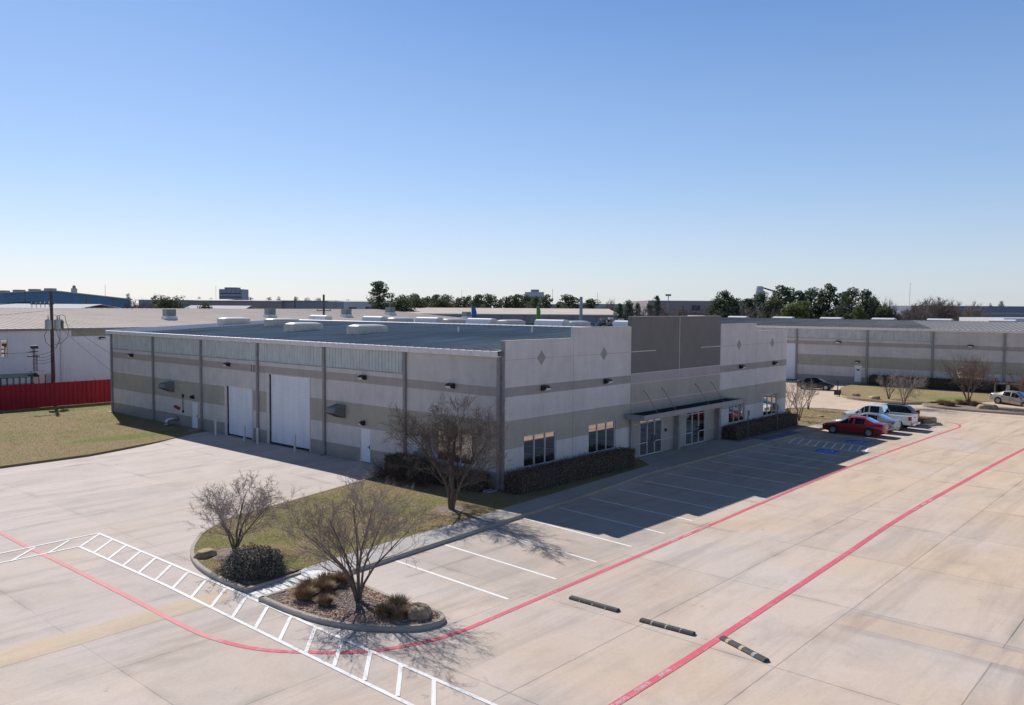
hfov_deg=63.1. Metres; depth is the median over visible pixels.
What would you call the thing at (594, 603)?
parking stop
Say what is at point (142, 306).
bare tree
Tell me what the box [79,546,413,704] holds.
painted line
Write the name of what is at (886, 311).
broadleaf tree
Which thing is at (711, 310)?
pine tree
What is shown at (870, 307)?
pine tree
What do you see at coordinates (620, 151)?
sky
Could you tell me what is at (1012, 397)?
parked car
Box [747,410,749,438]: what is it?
sign post
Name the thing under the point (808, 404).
bare tree
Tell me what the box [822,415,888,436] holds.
parked car
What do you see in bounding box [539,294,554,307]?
pine tree
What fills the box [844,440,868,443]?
accessible parking panel
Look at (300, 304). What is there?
warehouse
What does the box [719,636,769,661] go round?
parking stop
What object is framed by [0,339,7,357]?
window
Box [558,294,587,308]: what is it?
pine tree
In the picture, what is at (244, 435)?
bollard
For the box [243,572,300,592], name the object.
kerb
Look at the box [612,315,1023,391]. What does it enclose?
warehouse
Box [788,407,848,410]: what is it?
kerb
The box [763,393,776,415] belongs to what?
window
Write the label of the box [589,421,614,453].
window
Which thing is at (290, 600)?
river gravel
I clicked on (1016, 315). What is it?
warehouse
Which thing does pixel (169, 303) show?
broadleaf tree
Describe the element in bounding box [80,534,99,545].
painted line
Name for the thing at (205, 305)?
broadleaf tree
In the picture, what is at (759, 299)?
pine tree
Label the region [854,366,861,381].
entry door
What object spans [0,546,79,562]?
painted line
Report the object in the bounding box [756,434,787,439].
ramp pad
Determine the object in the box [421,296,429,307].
pine tree
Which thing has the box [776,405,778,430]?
sign post
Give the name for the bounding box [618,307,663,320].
bare tree
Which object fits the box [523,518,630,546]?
painted line
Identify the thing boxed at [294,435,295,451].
bollard
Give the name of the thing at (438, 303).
broadleaf tree
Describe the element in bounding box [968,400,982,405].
ornamental grass
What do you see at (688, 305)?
warehouse
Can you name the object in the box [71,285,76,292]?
silo
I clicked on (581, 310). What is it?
utility pole
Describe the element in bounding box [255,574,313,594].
ramp groove
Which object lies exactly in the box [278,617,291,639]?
painted line
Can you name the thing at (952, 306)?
bare tree
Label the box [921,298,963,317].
bare tree
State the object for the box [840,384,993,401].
lawn
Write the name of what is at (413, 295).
pine tree
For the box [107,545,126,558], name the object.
painted line
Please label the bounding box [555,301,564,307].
pine tree
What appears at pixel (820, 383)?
parked car
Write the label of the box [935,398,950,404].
ornamental grass
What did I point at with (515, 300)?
pine tree
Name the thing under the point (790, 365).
overhead door
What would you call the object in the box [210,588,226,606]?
painted line
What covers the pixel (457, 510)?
planting bed
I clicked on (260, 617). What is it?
painted line
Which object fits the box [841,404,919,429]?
pickup truck
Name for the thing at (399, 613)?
ornamental grass
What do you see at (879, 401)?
kerb
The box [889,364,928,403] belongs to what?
bare tree
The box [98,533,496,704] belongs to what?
painted line
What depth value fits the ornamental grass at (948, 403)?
84.83 m
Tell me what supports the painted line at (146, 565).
on the parking lot
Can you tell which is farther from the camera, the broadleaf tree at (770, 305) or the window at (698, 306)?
the window at (698, 306)
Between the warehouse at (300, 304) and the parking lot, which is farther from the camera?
the warehouse at (300, 304)
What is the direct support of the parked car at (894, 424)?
on the parking lot
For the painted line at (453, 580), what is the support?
on the parking lot
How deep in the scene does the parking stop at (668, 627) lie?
25.86 m
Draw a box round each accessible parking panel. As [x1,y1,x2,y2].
[815,449,838,453]
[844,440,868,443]
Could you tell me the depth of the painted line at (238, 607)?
27.42 m
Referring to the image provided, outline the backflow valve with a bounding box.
[992,378,1022,391]
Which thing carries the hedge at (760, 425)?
on the planting bed at (774, 432)
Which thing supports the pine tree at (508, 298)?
on the ground
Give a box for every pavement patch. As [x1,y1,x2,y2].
[0,589,230,667]
[837,613,1023,669]
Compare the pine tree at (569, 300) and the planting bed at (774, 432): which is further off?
the pine tree at (569, 300)
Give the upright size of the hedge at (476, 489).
1.213 m
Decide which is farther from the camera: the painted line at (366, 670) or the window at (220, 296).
the window at (220, 296)
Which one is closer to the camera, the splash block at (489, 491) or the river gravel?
the river gravel
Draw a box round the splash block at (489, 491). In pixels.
[483,489,496,492]
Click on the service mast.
(44, 377)
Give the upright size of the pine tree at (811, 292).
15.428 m
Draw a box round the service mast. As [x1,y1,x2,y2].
[27,345,50,383]
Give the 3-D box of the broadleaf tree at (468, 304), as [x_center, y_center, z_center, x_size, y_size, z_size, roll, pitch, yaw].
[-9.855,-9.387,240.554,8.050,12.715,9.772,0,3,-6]
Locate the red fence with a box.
[0,378,110,409]
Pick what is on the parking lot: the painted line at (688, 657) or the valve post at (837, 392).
the painted line at (688, 657)
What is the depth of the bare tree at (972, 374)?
85.38 m
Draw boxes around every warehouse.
[0,307,470,385]
[105,315,786,490]
[138,299,236,307]
[187,300,282,308]
[280,300,343,308]
[321,300,391,309]
[400,307,617,325]
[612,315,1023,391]
[632,300,748,315]
[870,306,1023,340]
[910,312,1023,341]
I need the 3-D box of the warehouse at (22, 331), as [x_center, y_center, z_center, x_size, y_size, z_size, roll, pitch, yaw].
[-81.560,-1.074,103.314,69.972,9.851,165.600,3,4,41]
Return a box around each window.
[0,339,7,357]
[220,296,240,297]
[437,431,471,464]
[524,431,555,467]
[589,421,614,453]
[692,305,699,310]
[729,398,744,422]
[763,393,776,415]
[956,367,982,380]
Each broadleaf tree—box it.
[150,294,187,308]
[195,301,212,308]
[388,297,415,311]
[409,296,428,307]
[427,298,454,307]
[465,299,488,307]
[507,299,527,307]
[756,297,785,317]
[868,304,898,319]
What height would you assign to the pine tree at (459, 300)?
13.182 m
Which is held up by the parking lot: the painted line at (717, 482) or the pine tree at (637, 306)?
the painted line at (717, 482)
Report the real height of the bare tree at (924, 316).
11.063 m
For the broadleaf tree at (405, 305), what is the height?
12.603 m
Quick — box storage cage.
[0,373,39,385]
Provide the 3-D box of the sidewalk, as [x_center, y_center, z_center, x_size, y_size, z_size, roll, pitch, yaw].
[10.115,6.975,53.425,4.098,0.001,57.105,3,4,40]
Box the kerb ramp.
[243,568,331,597]
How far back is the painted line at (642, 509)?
41.16 m
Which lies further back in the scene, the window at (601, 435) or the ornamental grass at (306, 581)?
the window at (601, 435)
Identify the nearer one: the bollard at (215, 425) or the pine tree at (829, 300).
the bollard at (215, 425)
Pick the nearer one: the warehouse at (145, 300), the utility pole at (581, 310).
the utility pole at (581, 310)
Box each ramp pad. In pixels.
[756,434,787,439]
[782,431,799,434]
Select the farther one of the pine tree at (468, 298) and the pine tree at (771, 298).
the pine tree at (468, 298)
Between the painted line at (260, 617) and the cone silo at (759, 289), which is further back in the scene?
the cone silo at (759, 289)
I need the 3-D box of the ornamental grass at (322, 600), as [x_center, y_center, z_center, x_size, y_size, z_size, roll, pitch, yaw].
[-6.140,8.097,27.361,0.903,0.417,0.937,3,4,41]
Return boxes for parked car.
[797,377,834,389]
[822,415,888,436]
[836,412,900,430]
[886,403,919,421]
[989,390,1023,406]
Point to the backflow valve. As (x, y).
(1008, 384)
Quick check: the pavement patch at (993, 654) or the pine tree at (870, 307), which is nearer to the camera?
the pavement patch at (993, 654)
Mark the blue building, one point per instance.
(38, 295)
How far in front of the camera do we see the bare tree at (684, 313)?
195.31 m
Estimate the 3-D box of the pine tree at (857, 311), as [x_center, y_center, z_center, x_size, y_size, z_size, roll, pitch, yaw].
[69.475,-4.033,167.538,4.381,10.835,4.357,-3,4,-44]
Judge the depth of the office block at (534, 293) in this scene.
900.11 m
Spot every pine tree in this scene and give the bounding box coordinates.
[366,281,396,309]
[396,294,407,301]
[406,293,425,307]
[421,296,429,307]
[427,294,441,306]
[441,294,458,307]
[454,297,462,307]
[460,295,471,307]
[467,294,484,307]
[479,293,502,307]
[502,295,512,307]
[508,294,524,307]
[520,294,531,307]
[526,296,540,307]
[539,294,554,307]
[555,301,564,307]
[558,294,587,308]
[578,298,600,308]
[613,303,624,319]
[620,300,633,320]
[633,302,641,315]
[645,303,652,315]
[651,295,663,315]
[705,298,721,315]
[713,290,737,317]
[727,296,740,315]
[739,298,756,312]
[749,291,768,312]
[764,296,777,311]
[771,285,798,314]
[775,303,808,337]
[788,300,811,337]
[790,290,809,314]
[804,287,819,318]
[813,283,838,338]
[813,291,830,318]
[833,287,860,318]
[833,292,853,317]
[849,306,867,339]
[856,289,879,318]
[865,297,879,319]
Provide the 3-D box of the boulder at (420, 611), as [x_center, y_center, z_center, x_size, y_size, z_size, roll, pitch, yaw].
[-2.946,8.258,26.482,0.745,0.484,0.906,1,3,7]
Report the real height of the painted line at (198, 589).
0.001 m
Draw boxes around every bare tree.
[130,299,158,307]
[183,469,299,551]
[251,457,455,600]
[378,391,513,508]
[601,299,615,309]
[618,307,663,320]
[658,304,682,315]
[675,304,708,315]
[694,308,715,315]
[736,306,781,317]
[739,306,762,316]
[786,379,819,420]
[786,382,800,411]
[795,377,819,408]
[866,296,907,319]
[875,373,897,398]
[881,303,911,340]
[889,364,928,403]
[895,299,931,319]
[901,307,941,319]
[902,295,953,319]
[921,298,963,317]
[933,300,963,318]
[936,355,998,404]
[942,301,985,317]
[946,309,976,329]
[964,306,992,316]
[1007,366,1023,392]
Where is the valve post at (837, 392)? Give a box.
[834,381,840,394]
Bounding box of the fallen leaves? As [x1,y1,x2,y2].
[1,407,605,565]
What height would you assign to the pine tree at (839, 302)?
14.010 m
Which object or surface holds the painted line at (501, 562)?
on the parking lot
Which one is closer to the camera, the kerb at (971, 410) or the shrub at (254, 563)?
the shrub at (254, 563)
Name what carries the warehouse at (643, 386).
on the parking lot
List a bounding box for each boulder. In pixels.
[193,548,216,558]
[407,602,430,620]
[868,396,879,398]
[921,416,936,423]
[976,404,998,409]
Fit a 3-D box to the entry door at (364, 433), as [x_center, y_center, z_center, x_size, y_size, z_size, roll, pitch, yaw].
[-9.169,5.806,52.241,1.020,2.130,0.138,3,4,41]
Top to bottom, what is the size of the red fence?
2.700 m
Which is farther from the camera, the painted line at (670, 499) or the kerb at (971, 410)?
the kerb at (971, 410)
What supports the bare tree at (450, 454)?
on the lawn at (280, 546)
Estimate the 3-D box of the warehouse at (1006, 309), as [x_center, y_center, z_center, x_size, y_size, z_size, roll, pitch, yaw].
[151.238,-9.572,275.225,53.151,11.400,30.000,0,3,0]
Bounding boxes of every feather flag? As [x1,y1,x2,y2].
[471,306,476,317]
[536,306,540,318]
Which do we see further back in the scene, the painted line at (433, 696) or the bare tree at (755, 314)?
the bare tree at (755, 314)
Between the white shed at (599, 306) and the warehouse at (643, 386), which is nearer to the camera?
the warehouse at (643, 386)
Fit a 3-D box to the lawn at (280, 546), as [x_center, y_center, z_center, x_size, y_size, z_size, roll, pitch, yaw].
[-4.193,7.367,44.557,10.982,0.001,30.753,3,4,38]
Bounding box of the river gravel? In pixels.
[267,580,439,624]
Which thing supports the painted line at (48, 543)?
on the parking lot
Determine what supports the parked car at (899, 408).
on the parking lot
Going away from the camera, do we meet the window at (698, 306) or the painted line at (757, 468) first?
the painted line at (757, 468)
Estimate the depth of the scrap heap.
147.58 m
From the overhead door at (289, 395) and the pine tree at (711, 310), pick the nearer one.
the overhead door at (289, 395)
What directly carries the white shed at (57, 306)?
on the ground
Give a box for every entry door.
[192,402,197,427]
[360,428,369,462]
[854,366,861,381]
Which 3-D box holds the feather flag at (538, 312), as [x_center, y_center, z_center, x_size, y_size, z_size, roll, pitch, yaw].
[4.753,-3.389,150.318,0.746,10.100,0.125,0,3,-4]
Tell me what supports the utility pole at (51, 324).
on the yard pavement
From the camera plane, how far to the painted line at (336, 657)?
23.91 m
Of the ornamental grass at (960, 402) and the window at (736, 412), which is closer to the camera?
the window at (736, 412)
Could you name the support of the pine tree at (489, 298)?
on the ground
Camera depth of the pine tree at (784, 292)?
184.10 m
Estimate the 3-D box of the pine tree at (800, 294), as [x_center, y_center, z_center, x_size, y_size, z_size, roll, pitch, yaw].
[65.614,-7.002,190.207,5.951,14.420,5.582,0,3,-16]
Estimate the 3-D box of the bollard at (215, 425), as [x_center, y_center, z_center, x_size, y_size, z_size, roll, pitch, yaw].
[-22.309,5.722,62.739,0.170,1.275,0.170,3,4,41]
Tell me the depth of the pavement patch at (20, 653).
25.39 m
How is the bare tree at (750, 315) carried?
on the ground
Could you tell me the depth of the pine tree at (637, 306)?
204.72 m
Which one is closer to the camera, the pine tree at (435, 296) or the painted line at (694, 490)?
the painted line at (694, 490)
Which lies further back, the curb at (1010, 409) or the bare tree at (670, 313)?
the bare tree at (670, 313)
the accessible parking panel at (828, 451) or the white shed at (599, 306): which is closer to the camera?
the accessible parking panel at (828, 451)
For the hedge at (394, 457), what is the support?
on the lawn at (280, 546)
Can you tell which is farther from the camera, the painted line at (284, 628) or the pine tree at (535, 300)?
the pine tree at (535, 300)
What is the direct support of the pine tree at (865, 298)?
on the ground
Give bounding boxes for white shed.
[0,304,119,307]
[183,305,256,308]
[595,304,631,314]
[959,317,1023,321]
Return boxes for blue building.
[0,288,132,307]
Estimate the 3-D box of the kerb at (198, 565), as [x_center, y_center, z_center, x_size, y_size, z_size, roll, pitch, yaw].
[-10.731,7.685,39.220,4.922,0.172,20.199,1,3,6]
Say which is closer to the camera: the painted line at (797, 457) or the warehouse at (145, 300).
the painted line at (797, 457)
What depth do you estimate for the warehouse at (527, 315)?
191.83 m
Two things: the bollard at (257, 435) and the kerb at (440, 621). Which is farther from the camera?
the bollard at (257, 435)
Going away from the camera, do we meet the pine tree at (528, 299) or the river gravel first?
the river gravel
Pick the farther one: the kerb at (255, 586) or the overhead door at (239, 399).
the overhead door at (239, 399)
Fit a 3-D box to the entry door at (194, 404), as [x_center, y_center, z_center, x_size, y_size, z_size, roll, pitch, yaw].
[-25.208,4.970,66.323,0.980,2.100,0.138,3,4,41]
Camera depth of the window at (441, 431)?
46.76 m
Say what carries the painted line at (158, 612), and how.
on the parking lot
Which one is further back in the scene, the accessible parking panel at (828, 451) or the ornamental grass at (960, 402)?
the ornamental grass at (960, 402)
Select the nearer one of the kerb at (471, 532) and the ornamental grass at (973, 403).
the kerb at (471, 532)
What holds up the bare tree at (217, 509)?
on the lawn at (280, 546)
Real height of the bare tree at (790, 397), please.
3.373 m
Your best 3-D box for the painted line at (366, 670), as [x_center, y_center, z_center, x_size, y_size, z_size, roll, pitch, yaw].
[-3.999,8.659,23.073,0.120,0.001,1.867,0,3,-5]
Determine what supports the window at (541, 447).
in the warehouse at (643, 386)
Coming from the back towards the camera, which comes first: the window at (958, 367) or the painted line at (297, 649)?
the window at (958, 367)
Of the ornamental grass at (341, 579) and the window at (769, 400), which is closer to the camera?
the ornamental grass at (341, 579)
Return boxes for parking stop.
[569,595,619,611]
[639,618,695,635]
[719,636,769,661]
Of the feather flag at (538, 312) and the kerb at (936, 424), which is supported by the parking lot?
the kerb at (936, 424)
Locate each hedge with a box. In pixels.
[381,452,434,480]
[423,460,490,492]
[503,445,636,494]
[723,410,798,439]
[867,373,1001,392]
[1003,382,1023,391]
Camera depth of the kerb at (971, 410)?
81.74 m
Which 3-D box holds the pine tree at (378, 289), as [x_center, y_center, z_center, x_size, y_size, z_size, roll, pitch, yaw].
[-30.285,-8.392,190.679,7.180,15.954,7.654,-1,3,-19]
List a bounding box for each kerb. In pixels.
[190,475,378,591]
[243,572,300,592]
[258,579,445,631]
[347,427,822,572]
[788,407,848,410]
[838,383,930,404]
[918,421,940,425]
[922,403,1023,414]
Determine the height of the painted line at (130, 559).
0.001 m
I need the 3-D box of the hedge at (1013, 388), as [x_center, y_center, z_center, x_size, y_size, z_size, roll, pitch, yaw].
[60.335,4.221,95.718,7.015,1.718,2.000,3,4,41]
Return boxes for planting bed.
[211,547,245,559]
[233,567,294,583]
[434,505,467,512]
[721,425,802,441]
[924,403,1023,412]
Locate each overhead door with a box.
[227,386,251,438]
[270,374,308,449]
[786,343,795,378]
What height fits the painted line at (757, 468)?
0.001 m
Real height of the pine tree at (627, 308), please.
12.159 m
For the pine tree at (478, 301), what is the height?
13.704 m
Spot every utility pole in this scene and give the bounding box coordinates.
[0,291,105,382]
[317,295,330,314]
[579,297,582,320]
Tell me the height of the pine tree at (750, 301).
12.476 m
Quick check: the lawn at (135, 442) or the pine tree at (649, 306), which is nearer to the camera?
the lawn at (135, 442)
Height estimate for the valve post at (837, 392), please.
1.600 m
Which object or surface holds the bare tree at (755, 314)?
on the ground
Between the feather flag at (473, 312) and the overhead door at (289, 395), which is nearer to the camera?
the overhead door at (289, 395)
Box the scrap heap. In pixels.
[590,317,623,326]
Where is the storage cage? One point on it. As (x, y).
(17, 375)
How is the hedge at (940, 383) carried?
on the lawn at (865, 391)
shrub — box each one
[221,542,285,581]
[361,459,437,486]
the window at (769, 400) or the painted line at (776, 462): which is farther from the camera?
the window at (769, 400)
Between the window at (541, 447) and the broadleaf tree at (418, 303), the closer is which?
the window at (541, 447)
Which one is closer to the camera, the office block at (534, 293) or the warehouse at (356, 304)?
the warehouse at (356, 304)
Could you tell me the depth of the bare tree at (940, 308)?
176.74 m
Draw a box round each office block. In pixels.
[219,287,248,299]
[525,289,543,302]
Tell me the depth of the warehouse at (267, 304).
260.04 m
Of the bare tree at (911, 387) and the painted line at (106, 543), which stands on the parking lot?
the painted line at (106, 543)
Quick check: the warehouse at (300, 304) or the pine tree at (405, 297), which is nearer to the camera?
the pine tree at (405, 297)
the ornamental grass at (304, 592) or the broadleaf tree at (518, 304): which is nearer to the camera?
the ornamental grass at (304, 592)
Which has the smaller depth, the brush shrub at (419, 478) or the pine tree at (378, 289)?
the brush shrub at (419, 478)
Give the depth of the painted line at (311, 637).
24.83 m
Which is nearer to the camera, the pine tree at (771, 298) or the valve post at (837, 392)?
the valve post at (837, 392)
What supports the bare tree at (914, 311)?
on the ground
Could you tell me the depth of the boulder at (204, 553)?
32.44 m
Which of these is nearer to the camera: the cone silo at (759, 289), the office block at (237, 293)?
the cone silo at (759, 289)
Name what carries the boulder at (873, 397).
on the lawn at (865, 391)
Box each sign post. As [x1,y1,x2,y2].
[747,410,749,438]
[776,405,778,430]
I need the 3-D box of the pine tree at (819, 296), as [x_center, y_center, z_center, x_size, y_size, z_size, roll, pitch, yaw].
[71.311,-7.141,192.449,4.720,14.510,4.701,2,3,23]
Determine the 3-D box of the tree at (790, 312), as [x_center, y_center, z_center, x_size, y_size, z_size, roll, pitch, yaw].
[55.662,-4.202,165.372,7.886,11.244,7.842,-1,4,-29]
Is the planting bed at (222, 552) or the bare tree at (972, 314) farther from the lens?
the bare tree at (972, 314)
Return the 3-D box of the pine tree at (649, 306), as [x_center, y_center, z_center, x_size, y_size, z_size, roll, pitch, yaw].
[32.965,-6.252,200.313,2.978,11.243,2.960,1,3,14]
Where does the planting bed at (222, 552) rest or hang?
on the lawn at (280, 546)
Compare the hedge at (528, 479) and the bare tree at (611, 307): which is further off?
the bare tree at (611, 307)
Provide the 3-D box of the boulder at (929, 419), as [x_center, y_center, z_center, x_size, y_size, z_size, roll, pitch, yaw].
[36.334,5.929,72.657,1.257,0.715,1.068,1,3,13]
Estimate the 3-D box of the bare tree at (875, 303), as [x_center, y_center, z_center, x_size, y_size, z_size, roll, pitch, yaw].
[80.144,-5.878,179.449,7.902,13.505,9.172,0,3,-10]
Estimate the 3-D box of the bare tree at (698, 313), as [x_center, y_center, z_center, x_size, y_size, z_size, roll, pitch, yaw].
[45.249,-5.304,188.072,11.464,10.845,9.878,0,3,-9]
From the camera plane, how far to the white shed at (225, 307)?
152.66 m
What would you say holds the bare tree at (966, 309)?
on the ground
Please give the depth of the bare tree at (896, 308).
176.61 m
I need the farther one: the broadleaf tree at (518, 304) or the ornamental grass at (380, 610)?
the broadleaf tree at (518, 304)
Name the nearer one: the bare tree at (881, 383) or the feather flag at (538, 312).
the bare tree at (881, 383)
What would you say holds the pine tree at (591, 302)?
on the ground
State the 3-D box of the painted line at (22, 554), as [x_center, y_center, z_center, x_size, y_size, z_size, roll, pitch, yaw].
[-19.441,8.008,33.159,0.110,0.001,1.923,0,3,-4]
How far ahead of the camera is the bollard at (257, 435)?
58.89 m
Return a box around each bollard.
[214,420,216,435]
[243,425,245,441]
[256,428,258,443]
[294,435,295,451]
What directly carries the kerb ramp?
on the parking lot
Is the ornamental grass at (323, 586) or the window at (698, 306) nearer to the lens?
the ornamental grass at (323, 586)
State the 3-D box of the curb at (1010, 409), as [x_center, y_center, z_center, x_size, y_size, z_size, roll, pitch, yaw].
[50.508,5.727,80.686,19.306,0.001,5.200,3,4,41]
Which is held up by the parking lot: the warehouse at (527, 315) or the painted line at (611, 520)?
the painted line at (611, 520)
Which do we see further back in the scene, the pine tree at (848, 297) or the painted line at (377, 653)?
the pine tree at (848, 297)
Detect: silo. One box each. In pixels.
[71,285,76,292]
[754,286,775,310]
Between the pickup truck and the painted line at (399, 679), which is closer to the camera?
the painted line at (399, 679)
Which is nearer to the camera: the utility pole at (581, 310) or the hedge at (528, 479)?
the hedge at (528, 479)
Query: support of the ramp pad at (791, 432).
on the sidewalk
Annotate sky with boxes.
[0,0,1023,309]
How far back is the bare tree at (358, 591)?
27.66 m
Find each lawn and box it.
[0,402,206,467]
[194,459,648,586]
[790,408,846,426]
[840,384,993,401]
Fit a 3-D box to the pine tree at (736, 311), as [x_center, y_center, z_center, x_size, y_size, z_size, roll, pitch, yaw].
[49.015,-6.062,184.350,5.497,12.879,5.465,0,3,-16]
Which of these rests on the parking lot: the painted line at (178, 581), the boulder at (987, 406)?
the painted line at (178, 581)
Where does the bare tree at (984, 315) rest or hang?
on the ground
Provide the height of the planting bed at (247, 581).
0.001 m
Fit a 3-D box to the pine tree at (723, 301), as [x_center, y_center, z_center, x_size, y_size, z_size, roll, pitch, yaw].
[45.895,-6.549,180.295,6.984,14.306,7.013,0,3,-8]
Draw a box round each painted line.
[0,531,219,640]
[0,533,97,553]
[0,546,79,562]
[10,547,35,560]
[47,540,69,552]
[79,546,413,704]
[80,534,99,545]
[94,539,113,551]
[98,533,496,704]
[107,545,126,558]
[121,551,141,565]
[137,558,155,572]
[153,565,171,580]
[170,572,188,588]
[189,580,206,597]
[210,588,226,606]
[217,427,959,653]
[230,597,246,617]
[253,607,268,627]
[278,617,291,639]
[304,627,316,651]
[332,639,343,665]
[362,651,371,679]
[395,560,508,598]
[395,665,402,695]
[431,679,435,704]
[443,544,556,578]
[487,530,596,561]
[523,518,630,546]
[558,507,664,533]
[591,498,692,520]
[608,448,1023,704]
[620,489,719,509]
[646,481,739,498]
[667,473,764,490]
[685,466,783,482]
[712,461,802,475]
[729,455,818,468]
[749,450,834,462]
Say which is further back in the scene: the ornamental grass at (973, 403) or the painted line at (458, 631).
the ornamental grass at (973, 403)
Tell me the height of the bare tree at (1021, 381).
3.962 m
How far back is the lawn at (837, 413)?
76.96 m
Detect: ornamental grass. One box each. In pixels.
[288,583,319,600]
[295,575,320,586]
[311,576,337,594]
[312,592,335,606]
[313,570,335,581]
[327,569,355,585]
[373,601,396,617]
[382,591,413,608]
[384,602,412,620]
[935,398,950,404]
[938,400,955,405]
[953,399,965,404]
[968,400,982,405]
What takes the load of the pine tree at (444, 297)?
on the ground
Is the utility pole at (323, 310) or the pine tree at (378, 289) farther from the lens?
the pine tree at (378, 289)
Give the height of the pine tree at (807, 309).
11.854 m
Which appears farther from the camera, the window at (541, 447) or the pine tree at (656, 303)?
the pine tree at (656, 303)
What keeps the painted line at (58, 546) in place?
on the parking lot
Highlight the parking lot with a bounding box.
[0,379,1023,704]
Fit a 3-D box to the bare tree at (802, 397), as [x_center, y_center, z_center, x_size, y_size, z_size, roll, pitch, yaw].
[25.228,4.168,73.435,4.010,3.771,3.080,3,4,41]
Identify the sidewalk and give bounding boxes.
[306,420,835,571]
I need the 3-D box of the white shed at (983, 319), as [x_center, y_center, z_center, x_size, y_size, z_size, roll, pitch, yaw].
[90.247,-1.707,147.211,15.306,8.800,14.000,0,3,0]
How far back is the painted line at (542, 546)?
34.68 m
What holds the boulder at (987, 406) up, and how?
on the curb at (1010, 409)

